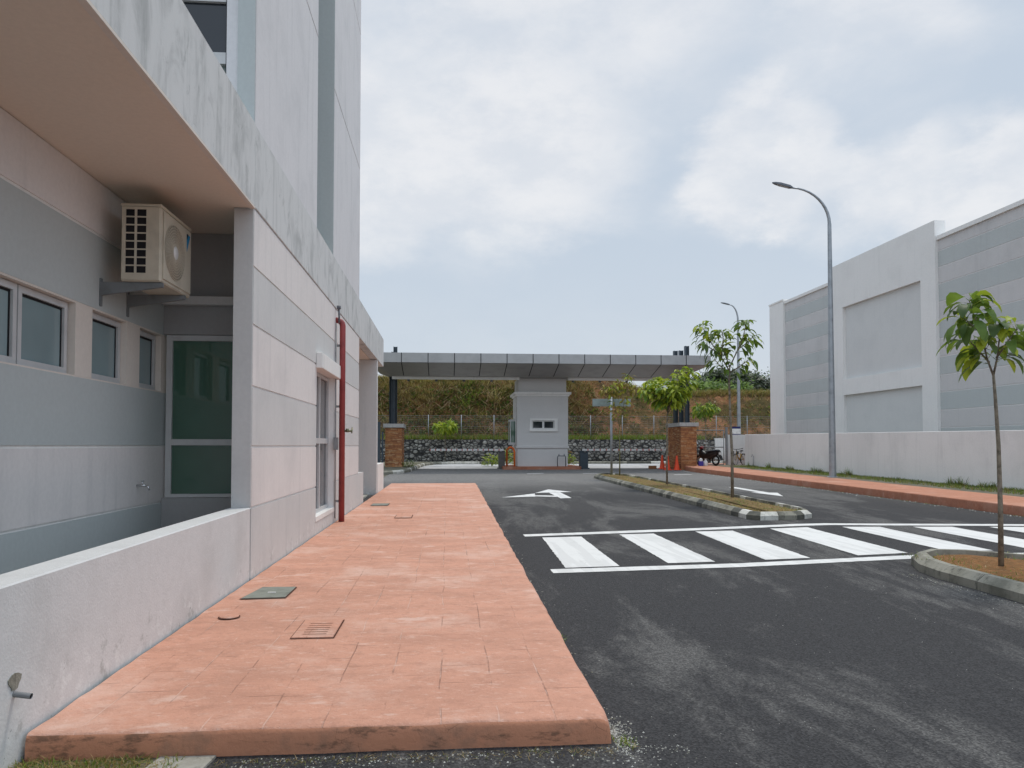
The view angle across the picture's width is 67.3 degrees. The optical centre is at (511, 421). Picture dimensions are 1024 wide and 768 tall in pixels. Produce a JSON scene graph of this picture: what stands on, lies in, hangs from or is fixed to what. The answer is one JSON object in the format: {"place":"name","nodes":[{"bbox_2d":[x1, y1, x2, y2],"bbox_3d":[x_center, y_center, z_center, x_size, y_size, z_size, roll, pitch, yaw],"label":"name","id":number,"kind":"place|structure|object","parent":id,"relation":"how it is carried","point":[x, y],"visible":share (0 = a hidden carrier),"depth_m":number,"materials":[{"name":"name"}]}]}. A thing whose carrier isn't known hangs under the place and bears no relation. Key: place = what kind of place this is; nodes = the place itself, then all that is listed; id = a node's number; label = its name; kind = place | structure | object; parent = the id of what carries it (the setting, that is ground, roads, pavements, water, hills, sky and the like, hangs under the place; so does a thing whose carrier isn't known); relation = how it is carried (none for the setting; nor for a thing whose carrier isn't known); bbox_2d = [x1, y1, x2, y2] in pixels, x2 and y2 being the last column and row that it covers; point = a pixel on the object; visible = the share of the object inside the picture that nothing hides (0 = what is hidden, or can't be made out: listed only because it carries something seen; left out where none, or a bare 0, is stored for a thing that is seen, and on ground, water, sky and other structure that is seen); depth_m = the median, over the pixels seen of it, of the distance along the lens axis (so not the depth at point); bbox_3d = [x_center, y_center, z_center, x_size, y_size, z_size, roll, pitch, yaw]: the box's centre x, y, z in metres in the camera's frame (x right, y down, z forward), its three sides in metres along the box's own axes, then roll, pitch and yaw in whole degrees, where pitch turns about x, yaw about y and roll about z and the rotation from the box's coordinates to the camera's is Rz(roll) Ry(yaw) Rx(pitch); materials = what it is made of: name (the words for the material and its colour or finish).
{"place":"outdoors","nodes":[
{"label":"outdoors","id":0,"kind":"place"},
{"bbox_2d":[25,483,610,761],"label":"pavement","id":1,"kind":"structure","parent":0,"point":[448,635],"depth_m":4.80,"materials":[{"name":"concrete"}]},
{"bbox_2d":[218,614,239,618],"bbox_3d":[-2.249,1.554,6.116,0.170,0.008,0.170,0,-2,-5],"label":"access cap","id":2,"kind":"object","parent":1,"relation":"on","point":[228,616],"visible":1,"depth_m":6.10,"materials":[{"name":"concrete"}]},
{"bbox_2d":[240,587,296,598],"bbox_3d":[-2.244,1.585,7.115,0.400,0.015,0.570,0,-2,-5],"label":"inspection cover","id":3,"kind":"object","parent":1,"relation":"on","point":[271,592],"visible":1,"depth_m":7.05,"materials":[{"name":"grey metal"}]},
{"bbox_2d":[290,619,343,638],"bbox_3d":[-1.438,1.539,5.719,0.310,0.007,0.570,0,-2,-5],"label":"drain grate","id":4,"kind":"object","parent":1,"relation":"on","point":[329,628],"visible":1,"depth_m":5.67,"materials":[{"name":"concrete"}]},
{"bbox_2d":[370,503,389,505],"bbox_3d":[-3.032,1.917,17.706,0.400,0.006,0.700,0,-2,-5],"label":"inspection cover","id":5,"kind":"object","parent":1,"relation":"on","point":[380,504],"visible":1,"depth_m":17.64,"materials":[{"name":"grey metal"}]},
{"bbox_2d":[394,515,412,517],"bbox_3d":[-2.074,1.824,14.753,0.330,0.006,0.650,0,-2,-5],"label":"inspection cover","id":6,"kind":"object","parent":1,"relation":"on","point":[403,516],"visible":1,"depth_m":14.67,"materials":[{"name":"concrete"}]},
{"bbox_2d":[380,462,427,470],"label":"verge","id":7,"kind":"structure","parent":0,"point":[393,468],"depth_m":39.24,"materials":[{"name":"grey concrete"}]},
{"bbox_2d":[377,422,382,462],"bbox_3d":[-6.768,1.292,39.523,0.300,2.500,0.150,0,-2,-5],"label":"gate post","id":8,"kind":"object","parent":7,"relation":"on","point":[378,444],"visible":0.57,"depth_m":39.46,"materials":[{"name":"metal"}]},
{"bbox_2d":[383,424,405,466],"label":"brick pillar","id":9,"kind":"structure","parent":7,"relation":"on","point":[394,445],"depth_m":39.90,"materials":[{"name":"brick"}]},
{"bbox_2d":[378,346,710,423],"bbox_3d":[1.280,-1.827,40.879,16.950,4.220,6.106,0,-2,-5],"label":"gate canopy","id":10,"kind":"object","parent":9,"relation":"on","point":[491,367],"visible":0.77,"depth_m":38.54,"materials":[{"name":"metal"}]},
{"bbox_2d":[401,459,416,466],"bbox_3d":[-5.337,2.179,39.835,0.816,0.437,0.836,1,-2,-37],"label":"shrub","id":11,"kind":"object","parent":7,"relation":"on","point":[407,463],"visible":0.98,"depth_m":39.78,"materials":[{"name":"green plant"}]},
{"bbox_2d":[432,419,458,461],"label":"young tree","id":12,"kind":"object","parent":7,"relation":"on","point":[448,428],"visible":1,"depth_m":49.06,"materials":[{"name":"green plant"}]},
{"bbox_2d":[24,468,1023,767],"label":"road","id":13,"kind":"structure","parent":0,"point":[900,670],"depth_m":5.97,"materials":[{"name":"grey asphalt"}]},
{"bbox_2d":[8,751,184,767],"bbox_3d":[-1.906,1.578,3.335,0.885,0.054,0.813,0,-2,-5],"label":"corner grass","id":14,"kind":"structure","parent":13,"relation":"on","point":[104,761],"depth_m":3.59,"materials":[{"name":"plant"}]},
{"bbox_2d":[430,449,504,468],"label":"boom barrier","id":15,"kind":"object","parent":13,"relation":"on","point":[501,457],"visible":0.96,"depth_m":41.21,"materials":[{"name":"white metal"}]},
{"bbox_2d":[509,489,570,497],"bbox_3d":[1.268,2.118,22.384,1.811,0.032,3.677,-1,-2,23],"label":"arrow marking","id":16,"kind":"object","parent":13,"relation":"on","point":[557,493],"visible":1,"depth_m":21.80,"materials":[{"name":"paint"}]},
{"bbox_2d":[529,473,690,474],"bbox_3d":[4.433,2.421,35.349,7.484,0.017,0.988,0,-2,7],"label":"lane marking","id":17,"kind":"object","parent":13,"relation":"on","point":[586,473],"visible":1,"depth_m":34.73,"materials":[{"name":"paint"}]},
{"bbox_2d":[214,480,1018,767],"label":"kerb weeds","id":18,"kind":"object","parent":13,"relation":"on","point":[626,742],"visible":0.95,"depth_m":3.71,"materials":[{"name":"green plant"}]},
{"bbox_2d":[578,449,665,468],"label":"boom barrier","id":19,"kind":"object","parent":13,"relation":"on","point":[583,458],"visible":0.9,"depth_m":41.48,"materials":[{"name":"metal"}]},
{"bbox_2d":[231,474,1023,767],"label":"grit","id":20,"kind":"object","parent":13,"relation":"on","point":[614,734],"visible":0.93,"depth_m":3.82,"materials":[{"name":"gravel"}]},
{"bbox_2d":[658,455,664,468],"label":"traffic cone","id":21,"kind":"object","parent":13,"relation":"on","point":[662,465],"visible":0.94,"depth_m":41.10,"materials":[{"name":"orange plastic"}]},
{"bbox_2d":[672,456,680,469],"bbox_3d":[8.509,2.153,39.714,0.380,0.750,0.380,0,-2,-5],"label":"traffic cone","id":22,"kind":"object","parent":13,"relation":"on","point":[676,466],"visible":0.98,"depth_m":39.63,"materials":[{"name":"orange plastic"}]},
{"bbox_2d":[594,473,811,520],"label":"island kerb","id":23,"kind":"structure","parent":13,"relation":"on","point":[802,513],"depth_m":18.15,"materials":[{"name":"concrete"}]},
{"bbox_2d":[603,474,794,511],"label":"island soil","id":24,"kind":"structure","parent":23,"relation":"in","point":[696,492],"depth_m":20.04,"materials":[{"name":"brown soil"}]},
{"bbox_2d":[592,397,630,474],"bbox_3d":[4.142,0.651,31.850,1.600,3.300,0.139,0,-2,-5],"label":"direction sign","id":25,"kind":"object","parent":24,"relation":"on","point":[599,402],"visible":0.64,"depth_m":31.87,"materials":[{"name":"grey metal"}]},
{"bbox_2d":[598,373,643,474],"bbox_3d":[4.423,0.157,31.018,1.824,4.195,0.770,0,-2,-5],"label":"young tree","id":26,"kind":"object","parent":24,"relation":"on","point":[617,394],"visible":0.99,"depth_m":31.04,"materials":[{"name":"green plant"}]},
{"bbox_2d":[637,366,700,483],"bbox_3d":[5.153,0.151,25.104,1.932,3.934,1.749,-1,-2,28],"label":"young tree","id":27,"kind":"object","parent":24,"relation":"on","point":[677,395],"visible":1,"depth_m":24.96,"materials":[{"name":"green plant"}]},
{"bbox_2d":[691,319,763,497],"bbox_3d":[5.484,-0.305,19.669,1.908,4.606,1.330,0,-2,-5],"label":"young tree","id":28,"kind":"object","parent":24,"relation":"on","point":[718,350],"visible":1,"depth_m":19.55,"materials":[{"name":"green plant"}]},
{"bbox_2d":[734,487,781,495],"bbox_3d":[7.516,2.153,23.614,0.740,0.034,4.100,0,-2,-5],"label":"arrow marking","id":29,"kind":"object","parent":13,"relation":"on","point":[762,492],"visible":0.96,"depth_m":23.07,"materials":[{"name":"paint"}]},
{"bbox_2d":[523,523,1023,572],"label":"crosswalk marking","id":30,"kind":"object","parent":13,"relation":"on","point":[570,552],"visible":0.94,"depth_m":11.48,"materials":[{"name":"paint"}]},
{"bbox_2d":[911,549,1023,602],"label":"island kerb","id":31,"kind":"structure","parent":13,"relation":"on","point":[1010,589],"depth_m":8.37,"materials":[{"name":"concrete"}]},
{"bbox_2d":[933,555,1023,581],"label":"island soil","id":32,"kind":"structure","parent":31,"relation":"in","point":[1010,564],"depth_m":8.83,"materials":[{"name":"brown soil"}]},
{"bbox_2d":[600,473,1023,579],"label":"island litter","id":33,"kind":"object","parent":32,"relation":"on","point":[953,559],"visible":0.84,"depth_m":17.11,"materials":[{"name":"brown plant"}]},
{"bbox_2d":[936,290,1023,565],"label":"young tree","id":34,"kind":"object","parent":32,"relation":"on","point":[968,356],"visible":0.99,"depth_m":8.75,"materials":[{"name":"green plant"}]},
{"bbox_2d":[418,464,659,468],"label":"concrete apron","id":35,"kind":"object","parent":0,"point":[461,466],"depth_m":44.86,"materials":[{"name":"grey concrete"}]},
{"bbox_2d":[481,454,497,465],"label":"shrub","id":36,"kind":"object","parent":35,"relation":"on","point":[492,461],"visible":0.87,"depth_m":44.18,"materials":[{"name":"green plant"}]},
{"bbox_2d":[455,461,724,463],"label":"entrance kerb","id":37,"kind":"structure","parent":35,"relation":"on","point":[589,462],"depth_m":49.80,"materials":[{"name":"concrete"}]},
{"bbox_2d":[378,379,770,439],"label":"hill","id":38,"kind":"structure","parent":0,"point":[648,422],"depth_m":53.84,"materials":[{"name":"plant"}]},
{"bbox_2d":[381,434,704,439],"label":"wall top grass","id":39,"kind":"structure","parent":38,"relation":"on","point":[595,437],"depth_m":51.03,"materials":[{"name":"green plant"}]},
{"bbox_2d":[378,374,770,439],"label":"slope vegetation","id":40,"kind":"object","parent":38,"relation":"on","point":[421,394],"visible":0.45,"depth_m":53.28,"materials":[{"name":"green plant"}]},
{"bbox_2d":[378,415,770,437],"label":"fence","id":41,"kind":"object","parent":38,"relation":"on","point":[606,423],"visible":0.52,"depth_m":51.38,"materials":[{"name":"grey metal"}]},
{"bbox_2d":[690,378,711,390],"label":"tree","id":42,"kind":"object","parent":38,"relation":"on","point":[702,385],"visible":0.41,"depth_m":64.35,"materials":[{"name":"green plant"}]},
{"bbox_2d":[690,370,711,382],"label":"tree","id":43,"kind":"object","parent":38,"relation":"on","point":[702,378],"visible":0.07,"depth_m":69.32,"materials":[{"name":"green plant"}]},
{"bbox_2d":[701,363,727,385],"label":"tree","id":44,"kind":"object","parent":38,"relation":"on","point":[718,374],"visible":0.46,"depth_m":70.46,"materials":[{"name":"green plant"}]},
{"bbox_2d":[705,378,733,390],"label":"tree","id":45,"kind":"object","parent":38,"relation":"on","point":[720,384],"visible":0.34,"depth_m":65.44,"materials":[{"name":"green plant"}]},
{"bbox_2d":[721,364,742,387],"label":"tree","id":46,"kind":"object","parent":38,"relation":"on","point":[732,377],"visible":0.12,"depth_m":71.53,"materials":[{"name":"green plant"}]},
{"bbox_2d":[730,379,753,392],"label":"tree","id":47,"kind":"object","parent":38,"relation":"on","point":[744,386],"visible":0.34,"depth_m":66.69,"materials":[{"name":"green plant"}]},
{"bbox_2d":[730,365,759,388],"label":"tree","id":48,"kind":"object","parent":38,"relation":"on","point":[744,379],"visible":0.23,"depth_m":72.80,"materials":[{"name":"green plant"}]},
{"bbox_2d":[731,370,766,390],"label":"tree","id":49,"kind":"object","parent":38,"relation":"on","point":[757,385],"visible":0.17,"depth_m":73.56,"materials":[{"name":"green plant"}]},
{"bbox_2d":[750,369,768,390],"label":"tree","id":50,"kind":"object","parent":38,"relation":"on","point":[757,375],"visible":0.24,"depth_m":74.62,"materials":[{"name":"green plant"}]},
{"bbox_2d":[757,370,769,389],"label":"tree","id":51,"kind":"object","parent":38,"relation":"on","point":[767,383],"visible":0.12,"depth_m":74.32,"materials":[{"name":"green plant"}]},
{"bbox_2d":[359,0,1023,389],"label":"sky","id":52,"kind":"structure","parent":0,"point":[596,177],"materials":[{"name":"white"}]},
{"bbox_2d":[732,427,740,434],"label":"notice board","id":53,"kind":"object","parent":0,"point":[736,430],"visible":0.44,"depth_m":49.94,"materials":[{"name":"white metal"}]},
{"bbox_2d":[685,465,1023,516],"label":"sidewalk","id":54,"kind":"structure","parent":0,"point":[1012,505],"depth_m":21.73,"materials":[{"name":"red concrete"}]},
{"bbox_2d":[698,458,702,465],"bbox_3d":[9.764,2.111,39.771,0.250,0.420,0.160,0,-2,-5],"label":"shopping bag","id":55,"kind":"object","parent":54,"relation":"on","point":[700,462],"visible":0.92,"depth_m":39.71,"materials":[{"name":"blue plastic"}]},
{"bbox_2d":[697,443,722,465],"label":"motorcycle","id":56,"kind":"object","parent":54,"relation":"on","point":[709,455],"visible":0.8,"depth_m":40.28,"materials":[{"name":"black metal"}]},
{"bbox_2d":[711,463,1023,496],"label":"verge","id":57,"kind":"structure","parent":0,"point":[936,486],"depth_m":24.32,"materials":[{"name":"plant"}]},
{"bbox_2d":[772,182,837,476],"bbox_3d":[10.851,-3.339,28.468,2.387,11.063,0.405,0,-2,-5],"label":"street lamp","id":58,"kind":"object","parent":57,"relation":"on","point":[832,431],"visible":0.94,"depth_m":28.46,"materials":[{"name":"metal"}]},
{"bbox_3d":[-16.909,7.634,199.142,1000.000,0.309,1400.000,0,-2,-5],"label":"ground","id":59,"kind":"structure","parent":0,"visible":0},
{"bbox_2d":[146,755,215,767],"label":"concrete slab","id":60,"kind":"structure","parent":59,"relation":"on","point":[204,761],"depth_m":3.62,"materials":[{"name":"grey concrete"}]},
{"bbox_2d":[0,0,383,767],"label":"office building","id":61,"kind":"structure","parent":59,"relation":"on","point":[226,132],"depth_m":7.29,"materials":[{"name":"paint"}]},
{"bbox_2d":[0,278,16,363],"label":"window","id":62,"kind":"structure","parent":61,"relation":"in","point":[8,290],"depth_m":5.83,"materials":[{"name":"glass"}]},
{"bbox_2d":[12,691,32,698],"bbox_3d":[-2.287,1.275,3.580,0.099,0.040,0.027,0,-2,-3],"label":"drain pipe","id":63,"kind":"object","parent":61,"relation":"attached to","point":[18,694],"visible":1,"depth_m":3.57,"materials":[{"name":"grey plastic"}]},
{"bbox_2d":[16,285,67,372],"bbox_3d":[-3.869,-0.731,6.296,0.070,0.620,0.770,0,-2,-5],"label":"window","id":64,"kind":"structure","parent":61,"relation":"in","point":[41,323],"depth_m":6.30,"materials":[{"name":"glass"}]},
{"bbox_2d":[91,313,120,383],"bbox_3d":[-3.962,-0.696,7.397,0.070,0.620,0.740,0,-2,-5],"label":"window","id":65,"kind":"structure","parent":61,"relation":"in","point":[105,331],"depth_m":7.50,"materials":[{"name":"glass"}]},
{"bbox_2d":[136,481,149,490],"bbox_3d":[-3.859,0.674,8.043,0.134,0.104,0.069,-1,-2,16],"label":"water tap","id":66,"kind":"object","parent":61,"relation":"attached to","point":[141,485],"visible":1,"depth_m":8.04,"materials":[{"name":"silver metal"}]},
{"bbox_2d":[99,203,190,316],"bbox_3d":[-3.584,-1.543,7.579,0.589,0.960,0.846,0,-2,-5],"label":"outdoor unit","id":67,"kind":"object","parent":61,"relation":"attached to","point":[156,253],"visible":1,"depth_m":7.19,"materials":[{"name":"beige metal"}]},
{"bbox_2d":[139,330,155,389],"bbox_3d":[-4.048,-0.664,8.408,0.070,0.620,0.590,0,-2,-5],"label":"window","id":68,"kind":"structure","parent":61,"relation":"in","point":[147,341],"depth_m":8.52,"materials":[{"name":"glass"}]},
{"bbox_2d":[164,335,232,497],"bbox_3d":[-3.463,-0.057,8.860,0.995,1.860,0.070,0,-2,-5],"label":"window","id":69,"kind":"structure","parent":61,"relation":"in","point":[198,428],"depth_m":8.84,"materials":[{"name":"glass"}]},
{"bbox_2d":[182,0,225,72],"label":"window","id":70,"kind":"structure","parent":61,"relation":"in","point":[209,16],"depth_m":8.08,"materials":[{"name":"glass"}]},
{"bbox_2d":[315,372,328,512],"bbox_3d":[-3.226,0.356,12.758,0.070,2.290,1.880,0,-2,-5],"label":"window","id":71,"kind":"structure","parent":61,"relation":"in","point":[322,406],"depth_m":13.17,"materials":[{"name":"metal"}]},
{"bbox_2d":[334,323,336,517],"bbox_3d":[-3.160,-0.017,13.774,0.021,3.500,0.021,0,-2,-5],"label":"conduit","id":72,"kind":"object","parent":61,"relation":"attached to","point":[335,429],"visible":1,"depth_m":13.76,"materials":[{"name":"grey metal"}]},
{"bbox_2d":[334,437,337,449],"bbox_3d":[-3.134,0.400,13.688,0.069,0.220,0.100,0,-2,-5],"label":"junction box","id":73,"kind":"object","parent":61,"relation":"attached to","point":[335,443],"visible":1,"depth_m":13.64,"materials":[{"name":"grey metal"}]},
{"bbox_2d":[336,305,352,521],"bbox_3d":[-3.034,-0.131,13.834,0.332,3.890,0.167,0,-2,-5],"label":"standpipe","id":74,"kind":"object","parent":61,"relation":"attached to","point":[341,405],"visible":0.97,"depth_m":13.82,"materials":[{"name":"metal"}]},
{"bbox_2d":[383,462,453,474],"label":"entrance kerb","id":75,"kind":"structure","parent":59,"relation":"on","point":[410,469],"depth_m":39.07,"materials":[{"name":"concrete"}]},
{"bbox_2d":[502,465,580,469],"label":"booth plinth","id":76,"kind":"structure","parent":59,"relation":"on","point":[568,467],"depth_m":40.29,"materials":[{"name":"concrete"}]},
{"bbox_2d":[497,448,512,464],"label":"shrub","id":77,"kind":"object","parent":76,"relation":"on","point":[508,457],"visible":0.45,"depth_m":43.75,"materials":[{"name":"green plant"}]},
{"bbox_2d":[506,446,514,466],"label":"hoop guard","id":78,"kind":"object","parent":76,"relation":"on","point":[509,447],"visible":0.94,"depth_m":40.40,"materials":[{"name":"orange metal"}]},
{"bbox_2d":[508,378,570,465],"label":"guard booth","id":79,"kind":"object","parent":76,"relation":"on","point":[538,429],"visible":0.99,"depth_m":40.82,"materials":[{"name":"paint"}]},
{"bbox_2d":[508,419,514,444],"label":"window","id":80,"kind":"structure","parent":79,"relation":"in","point":[511,423],"depth_m":41.33,"materials":[{"name":"glass"}]},
{"bbox_2d":[532,421,553,428],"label":"window","id":81,"kind":"structure","parent":79,"relation":"in","point":[535,424],"depth_m":40.84,"materials":[{"name":"white glass"}]},
{"bbox_2d":[568,454,578,464],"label":"shrub","id":82,"kind":"object","parent":76,"relation":"on","point":[572,461],"visible":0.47,"depth_m":43.41,"materials":[{"name":"green plant"}]},
{"bbox_2d":[380,439,714,463],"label":"retaining wall","id":83,"kind":"structure","parent":59,"relation":"on","point":[417,450],"depth_m":50.06,"materials":[{"name":"stone"}]},
{"bbox_2d":[668,423,698,469],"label":"brick pillar","id":84,"kind":"structure","parent":59,"relation":"on","point":[682,442],"depth_m":39.93,"materials":[{"name":"brick"}]},
{"bbox_2d":[691,402,720,441],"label":"young tree","id":85,"kind":"object","parent":59,"relation":"on","point":[699,412],"visible":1,"depth_m":48.43,"materials":[{"name":"green plant"}]},
{"bbox_2d":[714,438,724,460],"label":"boundary wall","id":86,"kind":"structure","parent":59,"relation":"on","point":[719,443],"depth_m":51.19,"materials":[{"name":"white paint"}]},
{"bbox_2d":[721,302,740,426],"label":"street lamp","id":87,"kind":"object","parent":59,"relation":"on","point":[738,401],"visible":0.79,"depth_m":50.46,"materials":[{"name":"metal"}]},
{"bbox_2d":[728,435,744,464],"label":"boundary wall","id":88,"kind":"structure","parent":59,"relation":"on","point":[739,442],"depth_m":42.17,"materials":[{"name":"white paint"}]},
{"bbox_2d":[745,430,1023,489],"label":"boundary wall","id":89,"kind":"structure","parent":59,"relation":"on","point":[970,457],"depth_m":25.68,"materials":[{"name":"white paint"}]},
{"bbox_2d":[769,199,1023,433],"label":"warehouse","id":90,"kind":"structure","parent":59,"relation":"on","point":[893,372],"depth_m":30.51,"materials":[{"name":"grey paint"}]},
{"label":"gate pavement","id":91,"kind":"structure","parent":0,"visible":0},
{"bbox_2d":[696,430,723,464],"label":"side gate","id":92,"kind":"structure","parent":91,"relation":"on","point":[713,446],"depth_m":42.01,"materials":[{"name":"grey metal"}]},
{"bbox_2d":[725,427,727,464],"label":"gate post","id":93,"kind":"object","parent":91,"relation":"on","point":[726,445],"visible":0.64,"depth_m":42.04,"materials":[{"name":"grey metal"}]},
{"bbox_2d":[733,448,744,464],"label":"bicycle","id":94,"kind":"object","parent":91,"relation":"on","point":[736,455],"visible":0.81,"depth_m":41.25,"materials":[{"name":"silver metal"}]}
]}

